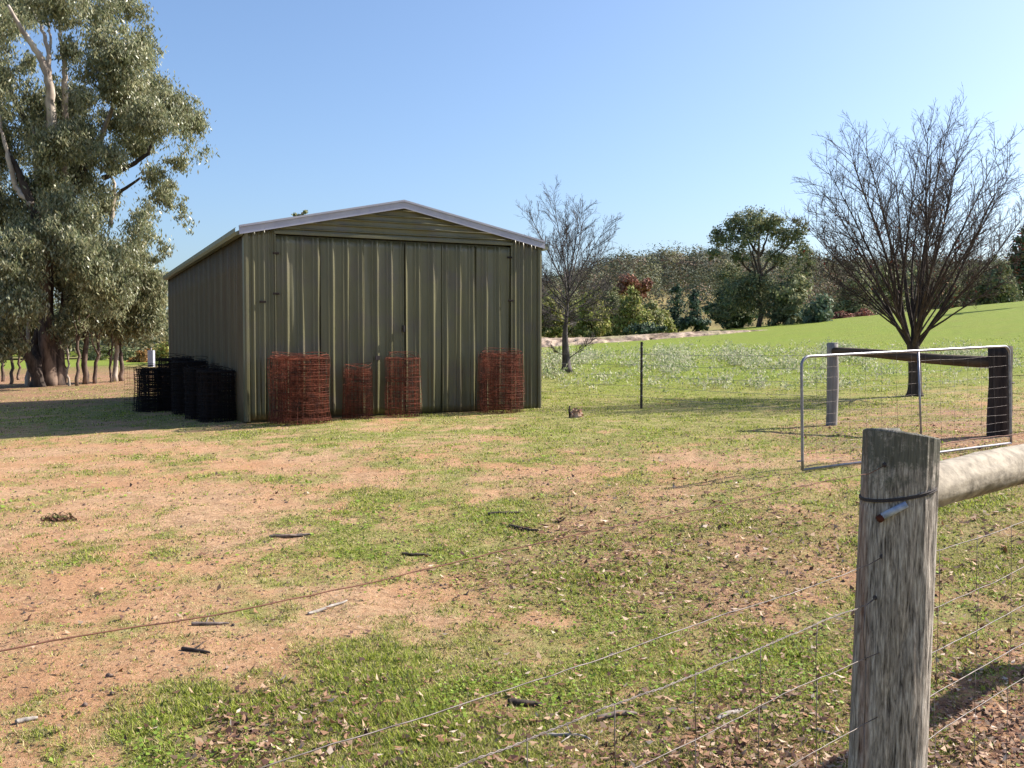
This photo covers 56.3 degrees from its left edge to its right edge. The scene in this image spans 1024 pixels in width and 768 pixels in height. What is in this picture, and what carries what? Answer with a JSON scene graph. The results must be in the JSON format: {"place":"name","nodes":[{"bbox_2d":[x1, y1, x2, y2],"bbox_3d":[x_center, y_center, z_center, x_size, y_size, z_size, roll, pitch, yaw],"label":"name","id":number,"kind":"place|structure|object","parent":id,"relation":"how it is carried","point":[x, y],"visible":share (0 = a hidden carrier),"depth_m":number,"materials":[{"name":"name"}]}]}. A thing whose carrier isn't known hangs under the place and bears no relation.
{"place":"outdoors","nodes":[
{"label":"outdoors","id":0,"kind":"place"},
{"bbox_2d":[13,281,834,357],"bbox_3d":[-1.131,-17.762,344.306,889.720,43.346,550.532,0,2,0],"label":"hill","id":1,"kind":"structure","parent":0,"point":[713,326],"depth_m":183.18,"materials":[{"name":"green plant"}]},
{"bbox_2d":[14,240,1021,356],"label":"woodland","id":2,"kind":"object","parent":1,"relation":"on","point":[675,268],"visible":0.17,"depth_m":226.66,"materials":[{"name":"green plant"}]},
{"bbox_2d":[0,301,1023,767],"bbox_3d":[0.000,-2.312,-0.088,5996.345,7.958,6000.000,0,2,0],"label":"ground","id":3,"kind":"structure","parent":0,"point":[988,323],"depth_m":7.28,"materials":[{"name":"brown soil"}]},
{"bbox_2d":[1,363,4,381],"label":"gum sapling","id":4,"kind":"object","parent":3,"relation":"on","point":[2,374],"depth_m":37.24,"materials":[{"name":"brown plant"}]},
{"bbox_2d":[8,356,14,383],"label":"gum sapling","id":5,"kind":"object","parent":3,"relation":"on","point":[11,373],"depth_m":35.37,"materials":[{"name":"brown plant"}]},
{"bbox_2d":[16,333,31,379],"bbox_3d":[-19.508,-1.849,38.430,1.786,3.547,1.574,-1,2,-22],"label":"gum sapling","id":6,"kind":"object","parent":3,"relation":"on","point":[19,369],"depth_m":38.42,"materials":[{"name":"brown plant"}]},
{"bbox_2d":[15,716,37,723],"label":"fallen stick","id":7,"kind":"object","parent":3,"relation":"on","point":[25,719],"visible":1,"depth_m":3.82,"materials":[{"name":"beige wood"}]},
{"bbox_2d":[0,214,56,385],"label":"gum sapling","id":8,"kind":"object","parent":3,"relation":"on","point":[27,378],"visible":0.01,"depth_m":33.95,"materials":[{"name":"green plant"}]},
{"bbox_2d":[40,512,79,521],"bbox_3d":[-3.798,1.121,8.050,0.345,0.092,0.241,0,2,0],"label":"leaf clump","id":9,"kind":"object","parent":3,"relation":"on","point":[59,517],"visible":0.97,"depth_m":8.01,"materials":[{"name":"brown plant"}]},
{"bbox_2d":[39,311,96,385],"bbox_3d":[-15.597,-1.242,33.541,1.785,2.763,1.312,-2,3,-36],"label":"gum sapling","id":10,"kind":"object","parent":3,"relation":"on","point":[65,340],"visible":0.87,"depth_m":33.35,"materials":[{"name":"green plant"}]},
{"bbox_2d":[48,256,103,385],"bbox_3d":[-15.113,-2.357,33.493,2.201,4.977,2.134,0,2,0],"label":"gum sapling","id":11,"kind":"object","parent":3,"relation":"on","point":[73,304],"visible":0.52,"depth_m":33.34,"materials":[{"name":"green plant"}]},
{"bbox_2d":[53,198,129,383],"bbox_3d":[-15.049,-3.294,34.340,2.792,6.751,2.558,0,2,0],"label":"gum sapling","id":12,"kind":"object","parent":3,"relation":"on","point":[85,372],"visible":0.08,"depth_m":34.21,"materials":[{"name":"green plant"}]},
{"bbox_2d":[80,345,114,360],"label":"bush","id":13,"kind":"object","parent":3,"relation":"on","point":[104,351],"visible":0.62,"depth_m":83.08,"materials":[{"name":"green plant"}]},
{"bbox_2d":[0,0,219,386],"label":"gum tree","id":14,"kind":"object","parent":3,"relation":"on","point":[55,132],"visible":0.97,"depth_m":32.35,"materials":[{"name":"green plant"}]},
{"bbox_2d":[88,266,135,383],"bbox_3d":[-14.553,-2.396,34.448,2.066,4.912,2.303,-2,3,-35],"label":"gum sapling","id":15,"kind":"object","parent":3,"relation":"on","point":[94,377],"visible":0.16,"depth_m":34.58,"materials":[{"name":"green plant"}]},
{"bbox_2d":[100,309,134,382],"bbox_3d":[-14.623,-1.580,35.196,1.721,3.194,1.556,0,2,0],"label":"gum sapling","id":16,"kind":"object","parent":3,"relation":"on","point":[113,335],"visible":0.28,"depth_m":35.13,"materials":[{"name":"green plant"}]},
{"bbox_2d":[118,323,126,380],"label":"gum sapling","id":17,"kind":"object","parent":3,"relation":"on","point":[121,373],"visible":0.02,"depth_m":36.05,"materials":[{"name":"brown plant"}]},
{"bbox_2d":[112,346,138,360],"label":"bush","id":18,"kind":"object","parent":3,"relation":"on","point":[127,351],"visible":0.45,"depth_m":79.49,"materials":[{"name":"green plant"}]},
{"bbox_2d":[93,232,168,381],"bbox_3d":[-14.439,-2.804,35.842,3.888,5.601,3.243,1,2,27],"label":"gum sapling","id":19,"kind":"object","parent":3,"relation":"on","point":[150,321],"visible":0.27,"depth_m":35.58,"materials":[{"name":"green plant"}]},
{"bbox_2d":[124,363,147,407],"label":"wire roll","id":20,"kind":"object","parent":3,"relation":"on","point":[129,383],"visible":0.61,"depth_m":21.32,"materials":[{"name":"grey metal"}]},
{"bbox_2d":[126,348,150,362],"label":"bush","id":21,"kind":"object","parent":3,"relation":"on","point":[141,356],"visible":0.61,"depth_m":69.57,"materials":[{"name":"brown plant"}]},
{"bbox_2d":[147,348,154,366],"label":"tree guard","id":22,"kind":"object","parent":3,"relation":"on","point":[151,355],"visible":0.73,"depth_m":47.85,"materials":[{"name":"paint"}]},
{"bbox_2d":[132,363,174,411],"bbox_3d":[-7.660,0.071,20.622,0.995,1.038,0.966,0,2,0],"label":"wire roll","id":23,"kind":"object","parent":3,"relation":"on","point":[148,378],"visible":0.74,"depth_m":20.29,"materials":[{"name":"black metal"}]},
{"bbox_2d":[152,341,168,360],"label":"bush","id":24,"kind":"object","parent":3,"relation":"on","point":[161,348],"visible":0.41,"depth_m":73.25,"materials":[{"name":"green plant"}]},
{"bbox_2d":[155,353,193,410],"bbox_3d":[-7.248,-0.045,20.618,0.838,1.237,0.879,0,2,0],"label":"wire roll","id":25,"kind":"object","parent":3,"relation":"on","point":[165,360],"visible":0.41,"depth_m":20.29,"materials":[{"name":"black metal"}]},
{"bbox_2d":[170,356,208,414],"bbox_3d":[-6.497,0.022,19.310,0.755,1.183,0.787,0,2,0],"label":"wire roll","id":26,"kind":"object","parent":3,"relation":"on","point":[177,406],"visible":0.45,"depth_m":19.08,"materials":[{"name":"black metal"}]},
{"bbox_2d":[181,640,209,652],"bbox_3d":[-1.551,1.298,4.691,0.124,0.031,0.145,-1,2,-26],"label":"fallen stick","id":27,"kind":"object","parent":3,"relation":"on","point":[195,649],"visible":1,"depth_m":4.69,"materials":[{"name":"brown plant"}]},
{"bbox_2d":[183,363,223,419],"bbox_3d":[-5.760,0.138,17.915,0.752,1.046,0.710,0,2,0],"label":"wire roll","id":28,"kind":"object","parent":3,"relation":"on","point":[191,389],"visible":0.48,"depth_m":17.69,"materials":[{"name":"black metal"}]},
{"bbox_2d":[191,614,228,625],"bbox_3d":[-1.622,1.276,5.134,0.160,0.037,0.136,1,3,31],"label":"fallen stick","id":29,"kind":"object","parent":3,"relation":"on","point":[205,623],"visible":0.96,"depth_m":5.12,"materials":[{"name":"grey wood"}]},
{"bbox_2d":[196,365,236,422],"bbox_3d":[-5.240,0.169,17.118,0.790,1.016,0.778,0,2,0],"label":"wire roll","id":30,"kind":"object","parent":3,"relation":"on","point":[216,409],"visible":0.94,"depth_m":16.88,"materials":[{"name":"black metal"}]},
{"bbox_2d":[269,533,310,537],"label":"fallen stick","id":31,"kind":"object","parent":3,"relation":"on","point":[287,535],"visible":0.97,"depth_m":7.19,"materials":[{"name":"grey wood"}]},
{"bbox_2d":[291,210,307,216],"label":"hidden tree","id":32,"kind":"object","parent":3,"relation":"on","point":[304,212],"visible":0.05,"depth_m":59.19,"materials":[{"name":"green plant"}]},
{"bbox_2d":[267,352,332,424],"bbox_3d":[-3.544,0.062,15.973,1.056,1.195,1.086,0,2,0],"label":"wire roll","id":33,"kind":"object","parent":3,"relation":"on","point":[304,371],"visible":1,"depth_m":15.71,"materials":[{"name":"brown metal"}]},
{"bbox_2d":[307,600,347,614],"bbox_3d":[-1.052,1.277,5.471,0.028,0.029,0.292,2,3,37],"label":"fallen stick","id":34,"kind":"object","parent":3,"relation":"on","point":[322,609],"visible":1,"depth_m":5.44,"materials":[{"name":"beige wood"}]},
{"bbox_2d":[163,200,547,422],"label":"metal shed","id":35,"kind":"structure","parent":3,"relation":"on","point":[447,297],"depth_m":17.37,"materials":[{"name":"green paint"}]},
{"bbox_2d":[273,236,404,416],"bbox_3d":[-3.023,-1.006,16.881,2.361,3.100,0.140,-1,2,-25],"label":"door","id":36,"kind":"structure","parent":35,"relation":"in","point":[343,299],"depth_m":16.89,"materials":[{"name":"green paint"}]},
{"bbox_2d":[402,242,513,412],"bbox_3d":[-0.988,-1.042,17.838,2.221,3.100,0.160,-1,2,-25],"label":"door","id":37,"kind":"structure","parent":35,"relation":"in","point":[457,300],"depth_m":17.79,"materials":[{"name":"green paint"}]},
{"bbox_2d":[342,363,372,418],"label":"wire roll","id":38,"kind":"object","parent":3,"relation":"on","point":[367,389],"visible":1,"depth_m":16.59,"materials":[{"name":"brown metal"}]},
{"bbox_2d":[383,351,421,417],"bbox_3d":[-1.940,0.006,16.970,0.725,1.168,0.681,0,2,0],"label":"wire roll","id":39,"kind":"object","parent":3,"relation":"on","point":[391,386],"visible":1,"depth_m":16.82,"materials":[{"name":"brown metal"}]},
{"bbox_2d":[401,552,430,555],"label":"fallen stick","id":40,"kind":"object","parent":3,"relation":"on","point":[413,554],"visible":0.99,"depth_m":6.66,"materials":[{"name":"brown wood"}]},
{"bbox_2d":[477,348,524,413],"bbox_3d":[-0.204,-0.068,17.673,0.907,1.206,0.911,0,2,0],"label":"wire roll","id":41,"kind":"object","parent":3,"relation":"on","point":[484,394],"visible":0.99,"depth_m":17.44,"materials":[{"name":"brown metal"}]},
{"bbox_2d":[487,511,518,514],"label":"fallen stick","id":42,"kind":"object","parent":3,"relation":"on","point":[503,512],"visible":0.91,"depth_m":7.91,"materials":[{"name":"brown wood"}]},
{"bbox_2d":[0,416,1023,767],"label":"leaf litter","id":43,"kind":"object","parent":3,"relation":"on","point":[788,754],"visible":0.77,"depth_m":4.08,"materials":[{"name":"brown plant"}]},
{"bbox_2d":[0,428,1023,767],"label":"clover","id":44,"kind":"object","parent":3,"relation":"on","point":[208,752],"visible":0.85,"depth_m":4.80,"materials":[{"name":"green plant"}]},
{"bbox_2d":[0,394,1023,767],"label":"clods","id":45,"kind":"object","parent":3,"relation":"on","point":[406,616],"visible":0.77,"depth_m":5.44,"materials":[{"name":"brown soil"}]},
{"bbox_2d":[508,524,539,531],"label":"fallen stick","id":46,"kind":"object","parent":3,"relation":"on","point":[518,527],"visible":0.98,"depth_m":7.44,"materials":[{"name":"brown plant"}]},
{"bbox_2d":[507,698,542,706],"bbox_3d":[0.055,1.345,4.041,0.149,0.036,0.035,0,2,0],"label":"fallen stick","id":47,"kind":"object","parent":3,"relation":"on","point":[514,701],"visible":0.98,"depth_m":4.03,"materials":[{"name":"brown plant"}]},
{"bbox_2d":[542,290,570,337],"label":"shrub","id":48,"kind":"object","parent":3,"relation":"on","point":[553,332],"visible":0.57,"depth_m":83.50,"materials":[{"name":"green plant"}]},
{"bbox_2d":[544,726,590,742],"bbox_3d":[0.215,1.356,3.700,0.178,0.050,0.100,0,2,0],"label":"fallen stick","id":49,"kind":"object","parent":3,"relation":"on","point":[561,734],"visible":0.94,"depth_m":3.73,"materials":[{"name":"grey wood"}]},
{"bbox_2d":[557,282,582,337],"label":"shrub","id":50,"kind":"object","parent":3,"relation":"on","point":[571,334],"visible":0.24,"depth_m":87.19,"materials":[{"name":"green plant"}]},
{"bbox_2d":[568,406,583,417],"bbox_3d":[1.095,0.482,16.314,0.253,0.224,0.196,1,2,17],"label":"rotten stump","id":51,"kind":"object","parent":3,"relation":"on","point":[575,413],"visible":0.94,"depth_m":16.28,"materials":[{"name":"brown wood"}]},
{"bbox_2d":[517,176,636,372],"bbox_3d":[1.854,-3.298,28.721,3.806,6.029,3.582,0,2,0],"label":"bare tree","id":52,"kind":"object","parent":3,"relation":"on","point":[565,354],"visible":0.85,"depth_m":28.64,"materials":[{"name":"brown plant"}]},
{"bbox_2d":[569,288,613,336],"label":"shrub","id":53,"kind":"object","parent":3,"relation":"on","point":[587,329],"visible":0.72,"depth_m":81.07,"materials":[{"name":"green plant"}]},
{"bbox_2d":[601,281,623,336],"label":"shrub","id":54,"kind":"object","parent":3,"relation":"on","point":[613,297],"visible":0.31,"depth_m":85.22,"materials":[{"name":"green plant"}]},
{"bbox_2d":[597,710,636,720],"bbox_3d":[0.431,1.358,3.931,0.183,0.032,0.030,-1,2,-20],"label":"fallen stick","id":55,"kind":"object","parent":3,"relation":"on","point":[605,716],"visible":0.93,"depth_m":3.92,"materials":[{"name":"grey wood"}]},
{"bbox_2d":[609,285,655,335],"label":"shrub","id":56,"kind":"object","parent":3,"relation":"on","point":[631,310],"visible":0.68,"depth_m":78.90,"materials":[{"name":"green plant"}]},
{"bbox_2d":[614,272,654,298],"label":"russet tree","id":57,"kind":"object","parent":3,"relation":"on","point":[644,287],"visible":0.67,"depth_m":108.91,"materials":[{"name":"red plant"}]},
{"bbox_2d":[640,342,642,408],"bbox_3d":[2.437,-0.113,18.000,0.047,1.364,0.053,0,2,0],"label":"star picket","id":58,"kind":"object","parent":3,"relation":"on","point":[641,374],"visible":0.87,"depth_m":18.00,"materials":[{"name":"metal"}]},
{"bbox_2d":[542,330,762,346],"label":"earth bank","id":59,"kind":"structure","parent":3,"relation":"on","point":[574,341],"depth_m":57.34,"materials":[{"name":"soil"}]},
{"bbox_2d":[623,320,668,334],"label":"bush","id":60,"kind":"object","parent":59,"relation":"on","point":[650,328],"visible":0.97,"depth_m":65.67,"materials":[{"name":"green plant"}]},
{"bbox_2d":[642,300,667,333],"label":"shrub","id":61,"kind":"object","parent":3,"relation":"on","point":[651,307],"visible":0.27,"depth_m":83.40,"materials":[{"name":"green plant"}]},
{"bbox_2d":[656,310,677,332],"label":"shrub","id":62,"kind":"object","parent":3,"relation":"on","point":[671,325],"visible":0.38,"depth_m":89.11,"materials":[{"name":"green plant"}]},
{"bbox_2d":[662,284,687,332],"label":"dark tree","id":63,"kind":"object","parent":3,"relation":"on","point":[675,316],"visible":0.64,"depth_m":95.23,"materials":[{"name":"green plant"}]},
{"bbox_2d":[678,301,711,331],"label":"dark tree","id":64,"kind":"object","parent":3,"relation":"on","point":[696,322],"visible":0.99,"depth_m":93.13,"materials":[{"name":"green plant"}]},
{"bbox_2d":[687,289,702,315],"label":"dark tree","id":65,"kind":"object","parent":3,"relation":"on","point":[694,296],"visible":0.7,"depth_m":120.27,"materials":[{"name":"green plant"}]},
{"bbox_2d":[702,301,711,325],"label":"dark bush","id":66,"kind":"object","parent":3,"relation":"on","point":[706,308],"visible":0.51,"depth_m":117.14,"materials":[{"name":"green plant"}]},
{"bbox_2d":[715,708,743,720],"bbox_3d":[0.904,1.363,3.961,0.181,0.028,0.024,-2,3,-40],"label":"fallen stick","id":67,"kind":"object","parent":3,"relation":"on","point":[730,712],"visible":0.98,"depth_m":3.95,"materials":[{"name":"beige wood"}]},
{"bbox_2d":[704,270,763,328],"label":"bushy tree","id":68,"kind":"object","parent":3,"relation":"on","point":[739,320],"visible":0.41,"depth_m":81.36,"materials":[{"name":"green plant"}]},
{"bbox_2d":[703,204,819,326],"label":"gum tree","id":69,"kind":"object","parent":3,"relation":"on","point":[750,284],"visible":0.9,"depth_m":77.03,"materials":[{"name":"green plant"}]},
{"bbox_2d":[541,338,1023,392],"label":"thistles","id":70,"kind":"object","parent":3,"relation":"on","point":[675,357],"visible":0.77,"depth_m":28.86,"materials":[{"name":"green plant"}]},
{"bbox_2d":[765,272,813,325],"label":"bushy tree","id":71,"kind":"object","parent":3,"relation":"on","point":[787,311],"visible":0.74,"depth_m":74.93,"materials":[{"name":"green plant"}]},
{"bbox_2d":[793,291,838,322],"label":"shrub","id":72,"kind":"object","parent":3,"relation":"on","point":[821,309],"visible":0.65,"depth_m":72.91,"materials":[{"name":"green plant"}]},
{"bbox_2d":[810,725,840,737],"bbox_3d":[1.239,1.380,3.800,0.130,0.026,0.018,2,3,36],"label":"fallen stick","id":73,"kind":"object","parent":3,"relation":"on","point":[820,730],"visible":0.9,"depth_m":3.80,"materials":[{"name":"grey wood"}]},
{"bbox_2d":[826,342,838,425],"bbox_3d":[4.690,0.051,14.011,0.177,1.317,0.180,0,2,0],"label":"timber post","id":74,"kind":"object","parent":3,"relation":"on","point":[832,383],"visible":0.91,"depth_m":13.95,"materials":[{"name":"grey wood"}]},
{"bbox_2d":[541,354,826,409],"bbox_3d":[1.754,-0.193,18.707,0.372,0.854,11.023,-1,3,-33],"label":"wire fence","id":75,"kind":"object","parent":74,"relation":"attached to","point":[696,378],"visible":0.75,"depth_m":16.41,"materials":[{"name":"metal"}]},
{"bbox_2d":[827,310,854,319],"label":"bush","id":76,"kind":"object","parent":3,"relation":"on","point":[842,314],"visible":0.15,"depth_m":95.49,"materials":[{"name":"brown plant"}]},
{"bbox_2d":[832,270,882,314],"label":"background tree","id":77,"kind":"object","parent":3,"relation":"on","point":[843,305],"visible":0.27,"depth_m":102.47,"materials":[{"name":"green plant"}]},
{"bbox_2d":[853,308,873,316],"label":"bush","id":78,"kind":"object","parent":3,"relation":"on","point":[864,313],"visible":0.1,"depth_m":98.72,"materials":[{"name":"brown plant"}]},
{"bbox_2d":[864,266,910,314],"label":"background tree","id":79,"kind":"object","parent":3,"relation":"on","point":[886,293],"visible":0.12,"depth_m":104.87,"materials":[{"name":"green plant"}]},
{"bbox_2d":[848,427,940,767],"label":"strainer post","id":80,"kind":"object","parent":3,"relation":"on","point":[898,511],"visible":0.99,"depth_m":2.35,"materials":[{"name":"grey wood"}]},
{"bbox_2d":[0,432,1023,767],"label":"wire fence","id":81,"kind":"object","parent":80,"relation":"attached to","point":[526,740],"visible":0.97,"depth_m":1.84,"materials":[{"name":"metal"}]},
{"bbox_2d":[938,444,1023,507],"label":"timber rail","id":82,"kind":"object","parent":80,"relation":"attached to","point":[972,475],"visible":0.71,"depth_m":2.65,"materials":[{"name":"beige wood"}]},
{"bbox_2d":[768,82,1023,396],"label":"bare tree","id":83,"kind":"object","parent":3,"relation":"on","point":[919,306],"visible":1,"depth_m":19.43,"materials":[{"name":"brown plant"}]},
{"bbox_2d":[797,345,1014,470],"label":"metal gate","id":84,"kind":"structure","parent":3,"relation":"on","point":[802,461],"depth_m":10.14,"materials":[{"name":"metal"}]},
{"bbox_2d":[893,260,944,309],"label":"background tree","id":85,"kind":"object","parent":3,"relation":"on","point":[914,271],"visible":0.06,"depth_m":109.53,"materials":[{"name":"green plant"}]},
{"bbox_2d":[914,265,973,309],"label":"background tree","id":86,"kind":"object","parent":3,"relation":"on","point":[955,295],"visible":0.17,"depth_m":106.68,"materials":[{"name":"green plant"}]},
{"bbox_2d":[956,260,992,305],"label":"background tree","id":87,"kind":"object","parent":3,"relation":"on","point":[980,299],"visible":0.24,"depth_m":110.33,"materials":[{"name":"green plant"}]},
{"bbox_2d":[986,346,1012,436],"bbox_3d":[6.120,0.146,12.015,0.292,1.255,0.292,0,2,0],"label":"timber post","id":88,"kind":"object","parent":3,"relation":"on","point":[998,380],"visible":0.66,"depth_m":11.90,"materials":[{"name":"brown wood"}]},
{"bbox_2d":[831,347,987,367],"bbox_3d":[5.410,-0.363,12.976,0.152,0.273,2.425,-2,3,-36],"label":"timber rail","id":89,"kind":"object","parent":88,"relation":"attached to","point":[971,361],"visible":0.74,"depth_m":12.71,"materials":[{"name":"brown wood"}]},
{"bbox_2d":[975,255,1023,304],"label":"background tree","id":90,"kind":"object","parent":3,"relation":"on","point":[1011,294],"visible":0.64,"depth_m":108.32,"materials":[{"name":"green plant"}]},
{"bbox_2d":[1002,259,1023,300],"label":"background tree","id":91,"kind":"object","parent":3,"relation":"on","point":[1021,286],"visible":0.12,"depth_m":111.58,"materials":[{"name":"green plant"}]},
{"bbox_2d":[1005,226,1023,285],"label":"edge tree","id":92,"kind":"object","parent":3,"relation":"on","point":[1019,241],"visible":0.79,"depth_m":62.06,"materials":[{"name":"green plant"}]},
{"bbox_2d":[0,335,1023,767],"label":"grass","id":93,"kind":"structure","parent":0,"point":[382,751],"depth_m":5.37,"materials":[{"name":"green plant"}]},
{"bbox_2d":[0,0,1023,311],"label":"sky","id":94,"kind":"structure","parent":0,"point":[676,117],"materials":[{"name":"blue"}]}
]}

